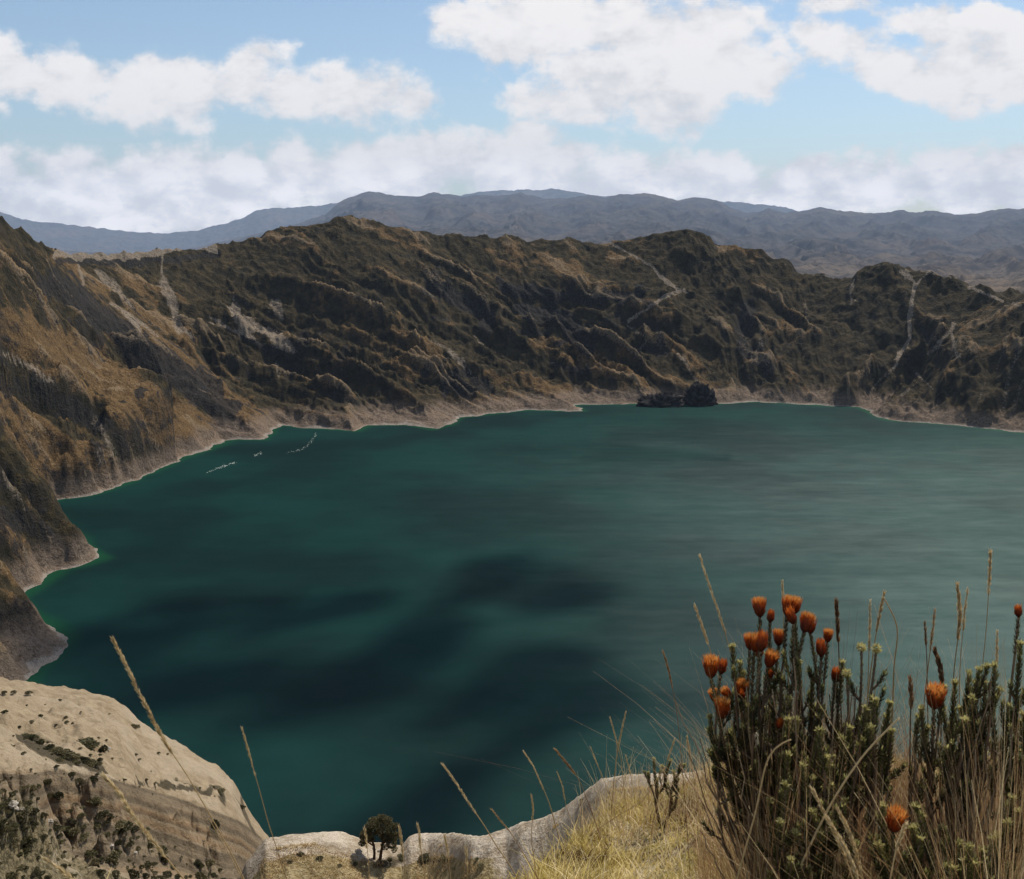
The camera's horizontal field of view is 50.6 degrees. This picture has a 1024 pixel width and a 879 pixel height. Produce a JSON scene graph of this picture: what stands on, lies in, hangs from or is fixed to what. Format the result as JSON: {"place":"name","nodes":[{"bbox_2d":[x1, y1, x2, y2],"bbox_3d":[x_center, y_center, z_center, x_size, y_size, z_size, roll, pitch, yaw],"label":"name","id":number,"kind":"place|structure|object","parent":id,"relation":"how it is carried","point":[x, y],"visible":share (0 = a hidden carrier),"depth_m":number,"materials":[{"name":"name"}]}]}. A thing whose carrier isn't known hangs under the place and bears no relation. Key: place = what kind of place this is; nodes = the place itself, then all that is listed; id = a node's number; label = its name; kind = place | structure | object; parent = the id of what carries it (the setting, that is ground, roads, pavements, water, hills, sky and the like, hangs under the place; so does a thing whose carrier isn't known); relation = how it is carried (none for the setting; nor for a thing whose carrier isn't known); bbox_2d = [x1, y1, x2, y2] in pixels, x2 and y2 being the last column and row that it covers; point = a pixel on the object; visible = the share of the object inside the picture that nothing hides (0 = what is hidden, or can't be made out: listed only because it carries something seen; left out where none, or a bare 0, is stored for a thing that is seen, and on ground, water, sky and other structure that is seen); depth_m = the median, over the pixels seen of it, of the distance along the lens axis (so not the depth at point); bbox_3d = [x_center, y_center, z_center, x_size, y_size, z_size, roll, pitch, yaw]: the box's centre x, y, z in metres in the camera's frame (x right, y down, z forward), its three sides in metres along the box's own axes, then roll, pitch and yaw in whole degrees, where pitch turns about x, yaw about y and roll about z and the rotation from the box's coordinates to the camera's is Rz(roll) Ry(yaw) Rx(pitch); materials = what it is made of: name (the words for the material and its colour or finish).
{"place":"outdoors","nodes":[
{"label":"outdoors","id":0,"kind":"place"},
{"bbox_2d":[0,188,795,253],"bbox_3d":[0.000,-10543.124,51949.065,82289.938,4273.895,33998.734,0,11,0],"label":"blue mountains","id":1,"kind":"structure","parent":0,"point":[62,236],"depth_m":61027.27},
{"bbox_2d":[0,677,920,878],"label":"slope","id":2,"kind":"structure","parent":0,"point":[168,813],"depth_m":83.79,"materials":[{"name":"beige stone"}]},
{"bbox_2d":[0,801,8,809],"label":"bush","id":3,"kind":"object","parent":2,"relation":"on","point":[3,804],"visible":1,"depth_m":63.85,"materials":[{"name":"green plant"}]},
{"bbox_2d":[0,825,13,833],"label":"bush","id":4,"kind":"object","parent":2,"relation":"on","point":[6,828],"visible":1,"depth_m":62.69,"materials":[{"name":"green plant"}]},
{"bbox_2d":[5,871,18,878],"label":"bush","id":5,"kind":"object","parent":2,"relation":"on","point":[12,875],"visible":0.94,"depth_m":61.44,"materials":[{"name":"green plant"}]},
{"bbox_2d":[7,800,18,808],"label":"stone","id":6,"kind":"object","parent":2,"relation":"on","point":[14,803],"visible":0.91,"depth_m":64.69,"materials":[{"name":"white stone"}]},
{"bbox_2d":[16,804,33,817],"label":"bush","id":7,"kind":"object","parent":2,"relation":"on","point":[27,807],"visible":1,"depth_m":65.32,"materials":[{"name":"green plant"}]},
{"bbox_2d":[22,836,32,843],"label":"bush","id":8,"kind":"object","parent":2,"relation":"on","point":[26,839],"visible":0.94,"depth_m":65.11,"materials":[{"name":"green plant"}]},
{"bbox_2d":[23,837,37,846],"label":"bush","id":9,"kind":"object","parent":2,"relation":"on","point":[30,842],"visible":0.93,"depth_m":65.27,"materials":[{"name":"green plant"}]},
{"bbox_2d":[23,734,39,740],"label":"bush","id":10,"kind":"object","parent":2,"relation":"on","point":[31,737],"visible":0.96,"depth_m":95.43,"materials":[{"name":"green plant"}]},
{"bbox_2d":[31,870,45,877],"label":"bush","id":11,"kind":"object","parent":2,"relation":"on","point":[39,874],"visible":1,"depth_m":64.07,"materials":[{"name":"green plant"}]},
{"bbox_2d":[43,743,55,749],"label":"bush","id":12,"kind":"object","parent":2,"relation":"on","point":[52,745],"visible":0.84,"depth_m":89.88,"materials":[{"name":"green plant"}]},
{"bbox_2d":[48,746,63,753],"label":"bush","id":13,"kind":"object","parent":2,"relation":"on","point":[54,750],"visible":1,"depth_m":89.29,"materials":[{"name":"green plant"}]},
{"bbox_2d":[38,856,75,878],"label":"grass stalk","id":14,"kind":"object","parent":2,"relation":"on","point":[46,860],"depth_m":1.69,"materials":[{"name":"plant"}]},
{"bbox_2d":[53,791,63,799],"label":"bush","id":15,"kind":"object","parent":2,"relation":"on","point":[58,797],"visible":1,"depth_m":78.55,"materials":[{"name":"green plant"}]},
{"bbox_2d":[59,748,75,758],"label":"bush","id":16,"kind":"object","parent":2,"relation":"on","point":[67,752],"visible":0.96,"depth_m":89.61,"materials":[{"name":"green plant"}]},
{"bbox_2d":[66,826,80,835],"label":"bush","id":17,"kind":"object","parent":2,"relation":"on","point":[75,829],"visible":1,"depth_m":75.92,"materials":[{"name":"green plant"}]},
{"bbox_2d":[70,753,80,761],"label":"bush","id":18,"kind":"object","parent":2,"relation":"on","point":[77,756],"visible":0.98,"depth_m":90.11,"materials":[{"name":"green plant"}]},
{"bbox_2d":[79,832,89,840],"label":"bush","id":19,"kind":"object","parent":2,"relation":"on","point":[83,836],"visible":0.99,"depth_m":76.54,"materials":[{"name":"green plant"}]},
{"bbox_2d":[79,756,90,763],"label":"bush","id":20,"kind":"object","parent":2,"relation":"on","point":[83,758],"visible":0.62,"depth_m":91.95,"materials":[{"name":"green plant"}]},
{"bbox_2d":[76,737,99,750],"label":"bush","id":21,"kind":"object","parent":2,"relation":"on","point":[90,744],"visible":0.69,"depth_m":104.29,"materials":[{"name":"green plant"}]},
{"bbox_2d":[84,759,96,766],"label":"bush","id":22,"kind":"object","parent":2,"relation":"on","point":[92,762],"visible":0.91,"depth_m":92.02,"materials":[{"name":"green plant"}]},
{"bbox_2d":[84,849,97,858],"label":"bush","id":23,"kind":"object","parent":2,"relation":"on","point":[92,852],"visible":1,"depth_m":76.20,"materials":[{"name":"green plant"}]},
{"bbox_2d":[89,776,97,783],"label":"bush","id":24,"kind":"object","parent":2,"relation":"on","point":[91,778],"visible":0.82,"depth_m":83.24,"materials":[{"name":"green plant"}]},
{"bbox_2d":[86,795,101,803],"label":"bush","id":25,"kind":"object","parent":2,"relation":"on","point":[96,798],"visible":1,"depth_m":80.95,"materials":[{"name":"green plant"}]},
{"bbox_2d":[89,858,99,865],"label":"bush","id":26,"kind":"object","parent":2,"relation":"on","point":[94,860],"visible":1,"depth_m":74.52,"materials":[{"name":"green plant"}]},
{"bbox_2d":[94,869,106,875],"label":"bush","id":27,"kind":"object","parent":2,"relation":"on","point":[104,871],"visible":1,"depth_m":70.88,"materials":[{"name":"green plant"}]},
{"bbox_2d":[95,810,108,819],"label":"bush","id":28,"kind":"object","parent":2,"relation":"on","point":[101,815],"visible":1,"depth_m":81.27,"materials":[{"name":"green plant"}]},
{"bbox_2d":[98,745,107,751],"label":"bush","id":29,"kind":"object","parent":2,"relation":"on","point":[103,747],"visible":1,"depth_m":105.01,"materials":[{"name":"green plant"}]},
{"bbox_2d":[105,850,119,862],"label":"bush","id":30,"kind":"object","parent":2,"relation":"on","point":[114,853],"visible":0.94,"depth_m":76.76,"materials":[{"name":"green plant"}]},
{"bbox_2d":[112,870,120,876],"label":"bush","id":31,"kind":"object","parent":2,"relation":"on","point":[115,872],"visible":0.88,"depth_m":74.96,"materials":[{"name":"green plant"}]},
{"bbox_2d":[114,819,126,829],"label":"bush","id":32,"kind":"object","parent":2,"relation":"on","point":[121,823],"visible":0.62,"depth_m":83.53,"materials":[{"name":"green plant"}]},
{"bbox_2d":[119,821,132,831],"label":"bush","id":33,"kind":"object","parent":2,"relation":"on","point":[129,824],"visible":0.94,"depth_m":83.86,"materials":[{"name":"green plant"}]},
{"bbox_2d":[128,868,139,878],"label":"bush","id":34,"kind":"object","parent":2,"relation":"on","point":[132,871],"visible":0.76,"depth_m":79.81,"materials":[{"name":"green plant"}]},
{"bbox_2d":[144,861,152,869],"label":"bush","id":35,"kind":"object","parent":2,"relation":"on","point":[148,863],"visible":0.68,"depth_m":91.86,"materials":[{"name":"green plant"}]},
{"bbox_2d":[158,846,168,856],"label":"bush","id":36,"kind":"object","parent":2,"relation":"on","point":[165,851],"visible":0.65,"depth_m":101.32,"materials":[{"name":"green plant"}]},
{"bbox_2d":[162,870,172,877],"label":"bush","id":37,"kind":"object","parent":2,"relation":"on","point":[166,872],"visible":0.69,"depth_m":96.68,"materials":[{"name":"green plant"}]},
{"bbox_2d":[195,871,207,878],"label":"bush","id":38,"kind":"object","parent":2,"relation":"on","point":[199,874],"visible":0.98,"depth_m":104.45,"materials":[{"name":"green plant"}]},
{"bbox_2d":[205,859,215,867],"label":"bush","id":39,"kind":"object","parent":2,"relation":"on","point":[208,862],"visible":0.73,"depth_m":107.96,"materials":[{"name":"green plant"}]},
{"bbox_2d":[211,819,219,829],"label":"bush","id":40,"kind":"object","parent":2,"relation":"on","point":[217,823],"visible":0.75,"depth_m":117.60,"materials":[{"name":"green plant"}]},
{"bbox_2d":[358,814,399,859],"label":"tree","id":41,"kind":"object","parent":2,"relation":"on","point":[382,820],"visible":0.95,"depth_m":64.58,"materials":[{"name":"green plant"}]},
{"bbox_2d":[418,853,428,861],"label":"bush","id":42,"kind":"object","parent":2,"relation":"on","point":[423,855],"visible":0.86,"depth_m":64.31,"materials":[{"name":"green plant"}]},
{"bbox_2d":[260,785,667,878],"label":"dry grass","id":43,"kind":"structure","parent":2,"relation":"on","point":[312,844],"depth_m":63.10,"materials":[{"name":"plant"}]},
{"bbox_2d":[921,608,935,782],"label":"grass stalk","id":44,"kind":"object","parent":2,"relation":"on","point":[932,630],"depth_m":2.49,"materials":[{"name":"plant"}]},
{"bbox_2d":[979,550,992,712],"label":"grass stalk","id":45,"kind":"object","parent":2,"relation":"on","point":[989,569],"depth_m":2.37,"materials":[{"name":"plant"}]},
{"bbox_2d":[0,215,1023,680],"bbox_3d":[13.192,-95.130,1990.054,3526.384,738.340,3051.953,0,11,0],"label":"crater wall","id":46,"kind":"structure","parent":0,"point":[118,369],"depth_m":2338.15,"materials":[{"name":"brown stone"}]},
{"bbox_2d":[0,0,1023,233],"label":"sky","id":47,"kind":"structure","parent":0,"point":[154,116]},
{"bbox_2d":[25,402,1023,844],"bbox_3d":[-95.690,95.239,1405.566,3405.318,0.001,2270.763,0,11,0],"label":"lake","id":48,"kind":"structure","parent":0,"point":[351,632],"depth_m":1105.22,"materials":[{"name":"liquid"}]},
{"bbox_2d":[636,392,685,407],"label":"rock outcrop","id":49,"kind":"object","parent":48,"relation":"on","point":[665,399],"visible":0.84,"depth_m":2293.34,"materials":[{"name":"black stone"}]},
{"bbox_2d":[682,381,717,405],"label":"rock outcrop","id":50,"kind":"object","parent":48,"relation":"on","point":[697,394],"visible":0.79,"depth_m":2304.56,"materials":[{"name":"black stone"}]},
{"bbox_2d":[60,191,1023,292],"bbox_3d":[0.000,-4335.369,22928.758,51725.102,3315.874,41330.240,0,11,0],"label":"hills","id":51,"kind":"structure","parent":0,"point":[986,248],"depth_m":26360.19,"materials":[{"name":"grey stone"}]},
{"bbox_2d":[107,749,1008,878],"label":"ground","id":52,"kind":"structure","parent":0,"point":[652,848],"depth_m":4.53,"materials":[{"name":"beige plant"}]},
{"bbox_2d":[100,772,183,878],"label":"grass stalk","id":53,"kind":"object","parent":52,"relation":"on","point":[119,794],"depth_m":1.93,"materials":[{"name":"plant"}]},
{"bbox_2d":[110,636,243,878],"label":"grass stalk","id":54,"kind":"object","parent":52,"relation":"on","point":[142,698],"depth_m":2.11,"materials":[{"name":"plant"}]},
{"bbox_2d":[209,819,241,878],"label":"grass stalk","id":55,"kind":"object","parent":52,"relation":"on","point":[227,850],"depth_m":2.10,"materials":[{"name":"plant"}]},
{"bbox_2d":[240,725,286,878],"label":"grass stalk","id":56,"kind":"object","parent":52,"relation":"on","point":[247,748],"depth_m":2.40,"materials":[{"name":"plant"}]},
{"bbox_2d":[363,825,369,878],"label":"grass stalk","id":57,"kind":"object","parent":52,"relation":"on","point":[364,829],"depth_m":2.38,"materials":[{"name":"plant"}]},
{"bbox_2d":[398,822,405,878],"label":"grass stalk","id":58,"kind":"object","parent":52,"relation":"on","point":[401,842],"depth_m":2.39,"materials":[{"name":"plant"}]},
{"bbox_2d":[416,823,425,878],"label":"grass stalk","id":59,"kind":"object","parent":52,"relation":"on","point":[419,839],"depth_m":2.39,"materials":[{"name":"plant"}]},
{"bbox_2d":[443,833,450,878],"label":"grass stalk","id":60,"kind":"object","parent":52,"relation":"on","point":[445,844],"depth_m":2.40,"materials":[{"name":"plant"}]},
{"bbox_2d":[464,846,468,878],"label":"grass stalk","id":61,"kind":"object","parent":52,"relation":"on","point":[466,856],"depth_m":2.41,"materials":[{"name":"plant"}]},
{"bbox_2d":[441,763,517,878],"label":"grass stalk","id":62,"kind":"object","parent":52,"relation":"on","point":[457,785],"depth_m":2.71,"materials":[{"name":"plant"}]},
{"bbox_2d":[490,808,537,877],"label":"grass stalk","id":63,"kind":"object","parent":52,"relation":"on","point":[498,818],"depth_m":3.49,"materials":[{"name":"plant"}]},
{"bbox_2d":[530,793,536,874],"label":"grass stalk","id":64,"kind":"object","parent":52,"relation":"on","point":[531,827],"depth_m":3.70,"materials":[{"name":"plant"}]},
{"bbox_2d":[523,750,562,851],"bbox_3d":[0.134,1.548,4.556,0.182,0.525,0.010,0,11,2],"label":"grass stalk","id":65,"kind":"object","parent":52,"relation":"on","point":[530,761],"depth_m":4.54,"materials":[{"name":"plant"}]},
{"bbox_2d":[553,748,600,839],"bbox_3d":[0.273,1.496,4.541,0.210,0.442,0.013,1,11,3],"label":"grass stalk","id":66,"kind":"object","parent":52,"relation":"on","point":[564,760],"depth_m":4.52,"materials":[{"name":"plant"}]},
{"bbox_2d":[590,747,618,827],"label":"grass stalk","id":67,"kind":"object","parent":52,"relation":"on","point":[604,781],"depth_m":4.73,"materials":[{"name":"plant"}]},
{"bbox_2d":[610,711,626,823],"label":"grass stalk","id":68,"kind":"object","parent":52,"relation":"on","point":[616,760],"depth_m":4.70,"materials":[{"name":"plant"}]},
{"bbox_2d":[609,717,627,822],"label":"grass stalk","id":69,"kind":"object","parent":52,"relation":"on","point":[621,764],"depth_m":4.82,"materials":[{"name":"plant"}]},
{"bbox_2d":[587,768,664,838],"bbox_3d":[0.469,1.532,4.528,0.332,0.375,0.009,1,11,7],"label":"grass stalk","id":70,"kind":"object","parent":52,"relation":"on","point":[633,806],"depth_m":4.52,"materials":[{"name":"plant"}]},
{"bbox_2d":[649,738,674,843],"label":"grass stalk","id":71,"kind":"object","parent":52,"relation":"on","point":[661,784],"depth_m":4.49,"materials":[{"name":"plant"}]},
{"bbox_2d":[643,757,686,826],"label":"flowering shrub","id":72,"kind":"object","parent":52,"relation":"on","point":[666,785],"visible":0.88,"depth_m":4.65,"materials":[{"name":"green plant"}]},
{"bbox_2d":[662,651,689,873],"bbox_3d":[0.549,1.103,3.615,0.119,0.845,0.011,2,11,12],"label":"grass stalk","id":73,"kind":"object","parent":52,"relation":"on","point":[668,670],"depth_m":3.59,"materials":[{"name":"plant"}]},
{"bbox_2d":[686,736,699,820],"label":"grass stalk","id":74,"kind":"object","parent":52,"relation":"on","point":[688,747],"depth_m":4.45,"materials":[{"name":"plant"}]},
{"bbox_2d":[693,603,731,726],"bbox_3d":[0.548,0.858,2.633,0.245,0.951,0.016,3,11,16],"label":"grass stalk","id":75,"kind":"object","parent":52,"relation":"on","point":[701,624],"depth_m":2.58,"materials":[{"name":"plant"}]},
{"bbox_2d":[698,554,765,830],"bbox_3d":[0.558,0.797,2.621,0.248,1.070,0.016,3,11,16],"label":"grass stalk","id":76,"kind":"object","parent":52,"relation":"on","point":[709,586],"depth_m":2.56,"materials":[{"name":"plant"}]},
{"bbox_2d":[736,739,790,878],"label":"grass stalk","id":77,"kind":"object","parent":52,"relation":"on","point":[771,753],"depth_m":2.16,"materials":[{"name":"plant"}]},
{"bbox_2d":[675,593,879,878],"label":"flowering shrub","id":78,"kind":"object","parent":52,"relation":"on","point":[758,642],"visible":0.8,"depth_m":2.42,"materials":[{"name":"green plant"}]},
{"bbox_2d":[781,580,790,795],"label":"grass stalk","id":79,"kind":"object","parent":52,"relation":"on","point":[782,587],"depth_m":2.58,"materials":[{"name":"plant"}]},
{"bbox_2d":[752,725,860,878],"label":"flowering shrub","id":80,"kind":"object","parent":52,"relation":"on","point":[815,813],"visible":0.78,"depth_m":2.19,"materials":[{"name":"green plant"}]},
{"bbox_2d":[809,784,853,878],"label":"grass stalk","id":81,"kind":"object","parent":52,"relation":"on","point":[820,805],"depth_m":2.02,"materials":[{"name":"plant"}]},
{"bbox_2d":[834,597,842,732],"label":"grass stalk","id":82,"kind":"object","parent":52,"relation":"on","point":[836,612],"depth_m":2.50,"materials":[{"name":"plant"}]},
{"bbox_2d":[823,814,858,878],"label":"grass stalk","id":83,"kind":"object","parent":52,"relation":"on","point":[844,847],"depth_m":1.97,"materials":[{"name":"plant"}]},
{"bbox_2d":[795,717,899,878],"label":"grass stalk","id":84,"kind":"object","parent":52,"relation":"on","point":[849,774],"depth_m":2.10,"materials":[{"name":"plant"}]},
{"bbox_2d":[835,806,862,878],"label":"grass stalk","id":85,"kind":"object","parent":52,"relation":"on","point":[849,832],"depth_m":2.01,"materials":[{"name":"plant"}]},
{"bbox_2d":[818,642,912,878],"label":"flowering shrub","id":86,"kind":"object","parent":52,"relation":"on","point":[864,725],"visible":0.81,"depth_m":2.32,"materials":[{"name":"green plant"}]},
{"bbox_2d":[865,600,871,865],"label":"grass stalk","id":87,"kind":"object","parent":52,"relation":"on","point":[869,632],"depth_m":2.49,"materials":[{"name":"plant"}]},
{"bbox_2d":[858,590,885,835],"bbox_3d":[0.851,0.836,2.597,0.030,1.001,0.018,0,11,0],"label":"grass stalk","id":88,"kind":"object","parent":52,"relation":"on","point":[880,611],"depth_m":2.52,"materials":[{"name":"plant"}]},
{"bbox_2d":[883,597,897,815],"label":"grass stalk","id":89,"kind":"object","parent":52,"relation":"on","point":[893,666],"depth_m":2.48,"materials":[{"name":"plant"}]},
{"bbox_2d":[889,819,908,878],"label":"grass stalk","id":90,"kind":"object","parent":52,"relation":"on","point":[901,835],"depth_m":1.98,"materials":[{"name":"plant"}]},
{"bbox_2d":[906,674,913,876],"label":"grass stalk","id":91,"kind":"object","parent":52,"relation":"on","point":[911,694],"depth_m":2.34,"materials":[{"name":"plant"}]},
{"bbox_2d":[867,801,959,878],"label":"flowering shrub","id":92,"kind":"object","parent":52,"relation":"on","point":[918,840],"visible":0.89,"depth_m":2.10,"materials":[{"name":"green plant"}]},
{"bbox_2d":[923,621,928,741],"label":"grass stalk","id":93,"kind":"object","parent":52,"relation":"on","point":[925,634],"depth_m":2.54,"materials":[{"name":"plant"}]},
{"bbox_2d":[932,646,944,874],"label":"grass stalk","id":94,"kind":"object","parent":52,"relation":"on","point":[939,665],"depth_m":2.39,"materials":[{"name":"plant"}]},
{"bbox_2d":[886,660,1020,878],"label":"flowering shrub","id":95,"kind":"object","parent":52,"relation":"on","point":[939,692],"visible":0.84,"depth_m":2.32,"materials":[{"name":"green plant"}]},
{"bbox_2d":[947,581,962,850],"bbox_3d":[1.002,0.817,2.475,0.053,1.022,0.016,10,14,43],"label":"grass stalk","id":96,"kind":"object","parent":52,"relation":"on","point":[960,608],"depth_m":2.40,"materials":[{"name":"plant"}]},
{"bbox_2d":[958,587,968,743],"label":"grass stalk","id":97,"kind":"object","parent":52,"relation":"on","point":[964,608],"depth_m":2.45,"materials":[{"name":"plant"}]},
{"bbox_2d":[943,831,1017,878],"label":"flowering shrub","id":98,"kind":"object","parent":52,"relation":"on","point":[970,872],"visible":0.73,"depth_m":2.02,"materials":[{"name":"green plant"}]},
{"bbox_2d":[993,629,998,810],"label":"grass stalk","id":99,"kind":"object","parent":52,"relation":"on","point":[996,649],"depth_m":2.48,"materials":[{"name":"plant"}]},
{"bbox_2d":[973,603,1023,871],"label":"flowering shrub","id":100,"kind":"object","parent":52,"relation":"on","point":[1014,693],"visible":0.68,"depth_m":2.27,"materials":[{"name":"green plant"}]},
{"bbox_2d":[982,791,1023,878],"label":"flowering shrub","id":101,"kind":"object","parent":52,"relation":"on","point":[1011,822],"visible":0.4,"depth_m":2.08,"materials":[{"name":"green plant"}]},
{"bbox_2d":[438,605,1023,878],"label":"dry grass","id":102,"kind":"structure","parent":0,"point":[995,825],"depth_m":2.38,"materials":[{"name":"plant"}]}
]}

